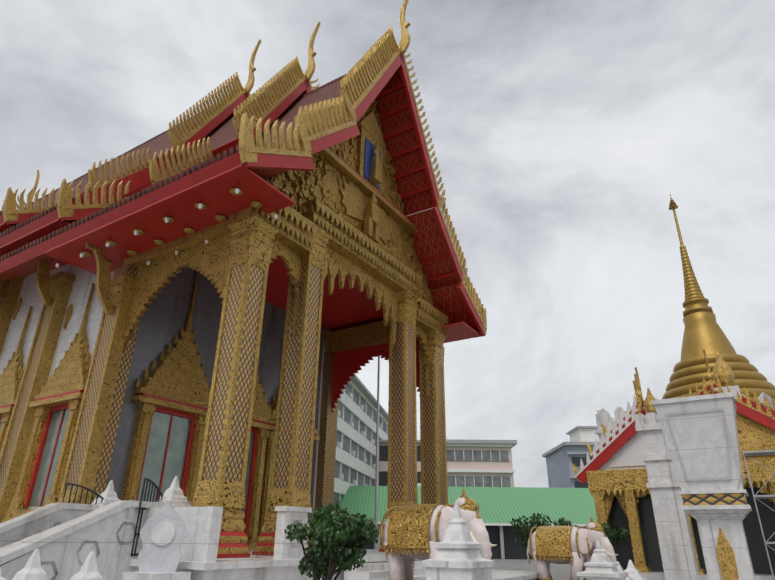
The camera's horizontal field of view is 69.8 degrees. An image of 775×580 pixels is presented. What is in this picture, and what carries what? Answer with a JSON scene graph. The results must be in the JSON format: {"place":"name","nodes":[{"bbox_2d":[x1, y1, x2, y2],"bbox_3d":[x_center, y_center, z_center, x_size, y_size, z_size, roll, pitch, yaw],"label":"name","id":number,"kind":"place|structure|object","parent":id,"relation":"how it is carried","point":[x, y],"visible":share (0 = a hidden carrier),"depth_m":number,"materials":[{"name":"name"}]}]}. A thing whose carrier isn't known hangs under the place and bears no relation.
{"place":"outdoors","nodes":[
{"label":"outdoors","id":0,"kind":"place"},
{"bbox_2d":[0,0,774,487],"label":"sky","id":1,"kind":"structure","parent":0,"point":[563,133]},
{"bbox_2d":[339,486,596,558],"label":"building","id":2,"kind":"structure","parent":0,"point":[500,508],"depth_m":57.30,"materials":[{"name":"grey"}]},
{"bbox_2d":[446,439,516,486],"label":"pink building","id":3,"kind":"structure","parent":0,"point":[479,463],"depth_m":80.30,"materials":[{"name":"paint"}]},
{"bbox_2d":[491,559,569,579],"bbox_3d":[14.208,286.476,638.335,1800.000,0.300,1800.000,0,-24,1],"label":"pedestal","id":4,"kind":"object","parent":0,"point":[559,571],"depth_m":37.95,"materials":[{"name":"white stone"}]},
{"bbox_2d":[0,476,425,579],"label":"stairs balustrades","id":5,"kind":"object","parent":4,"relation":"on","point":[66,541],"visible":0.79,"depth_m":10.56,"materials":[{"name":"stone"}]},
{"bbox_2d":[62,478,162,556],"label":"iron gates","id":6,"kind":"object","parent":5,"relation":"on","point":[140,507],"visible":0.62,"depth_m":11.67,"materials":[{"name":"grey"}]},
{"bbox_2d":[380,489,496,579],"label":"elephant","id":7,"kind":"object","parent":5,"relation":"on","point":[409,534],"visible":0.6,"depth_m":12.10},
{"bbox_2d":[0,0,537,579],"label":"temple","id":8,"kind":"structure","parent":4,"relation":"on","point":[220,300],"depth_m":18.01,"materials":[{"name":"stone"}]},
{"bbox_2d":[284,503,379,579],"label":"tree","id":9,"kind":"object","parent":4,"relation":"on","point":[332,529],"visible":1,"depth_m":8.69,"materials":[{"name":"green plant"}]},
{"bbox_2d":[333,374,387,505],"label":"white apartments","id":10,"kind":"structure","parent":4,"relation":"on","point":[355,461],"depth_m":68.40,"materials":[{"name":"white paint"}]},
{"bbox_2d":[374,356,379,548],"bbox_3d":[-0.458,6.134,26.090,0.500,13.500,0.500,0,-24,1],"label":"flag pole","id":11,"kind":"object","parent":4,"relation":"on","point":[376,470],"visible":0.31,"depth_m":25.51,"materials":[{"name":"silver metal"}]},
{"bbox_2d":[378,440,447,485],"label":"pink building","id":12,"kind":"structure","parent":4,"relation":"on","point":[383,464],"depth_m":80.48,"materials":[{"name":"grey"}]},
{"bbox_2d":[422,502,666,579],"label":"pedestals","id":13,"kind":"object","parent":4,"relation":"on","point":[458,556],"visible":1,"depth_m":8.09,"materials":[{"name":"stone"}]},
{"bbox_2d":[510,513,578,579],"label":"tree","id":14,"kind":"object","parent":4,"relation":"on","point":[525,530],"visible":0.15,"depth_m":23.35,"materials":[{"name":"green plant"}]},
{"bbox_2d":[527,516,617,579],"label":"elephant","id":15,"kind":"object","parent":4,"relation":"on","point":[574,547],"visible":0.9,"depth_m":18.62},
{"bbox_2d":[584,522,630,548],"bbox_3d":[9.523,11.514,24.337,2.174,2.475,2.128,-17,-29,34],"label":"tree","id":16,"kind":"object","parent":4,"relation":"on","point":[616,535],"visible":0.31,"depth_m":24.40,"materials":[{"name":"green plant"}]},
{"bbox_2d":[572,367,707,579],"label":"white pavilion","id":17,"kind":"structure","parent":4,"relation":"on","point":[613,472],"depth_m":25.68,"materials":[{"name":"grey"}]},
{"bbox_2d":[594,194,774,441],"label":"golden chedi","id":18,"kind":"structure","parent":4,"relation":"on","point":[725,360],"depth_m":31.36,"materials":[{"name":"metal"}]},
{"bbox_2d":[683,350,774,579],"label":"temple building","id":19,"kind":"structure","parent":4,"relation":"on","point":[755,420],"depth_m":24.46,"materials":[{"name":"gold"}]},
{"bbox_2d":[742,450,774,579],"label":"scaffolding","id":20,"kind":"object","parent":4,"relation":"on","point":[749,454],"visible":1,"depth_m":22.45,"materials":[{"name":"silver metal"}]},
{"bbox_2d":[542,426,598,487],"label":"blue grey building","id":21,"kind":"structure","parent":0,"point":[561,458],"depth_m":91.06,"materials":[{"name":"grey"}]},
{"bbox_2d":[634,388,700,579],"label":"pillar","id":22,"kind":"structure","parent":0,"point":[677,548],"depth_m":20.90,"materials":[{"name":"stone"}]},
{"bbox_2d":[651,392,755,579],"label":"lantern pillar","id":23,"kind":"structure","parent":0,"point":[700,432],"depth_m":14.57,"materials":[{"name":"stone"}]}
]}

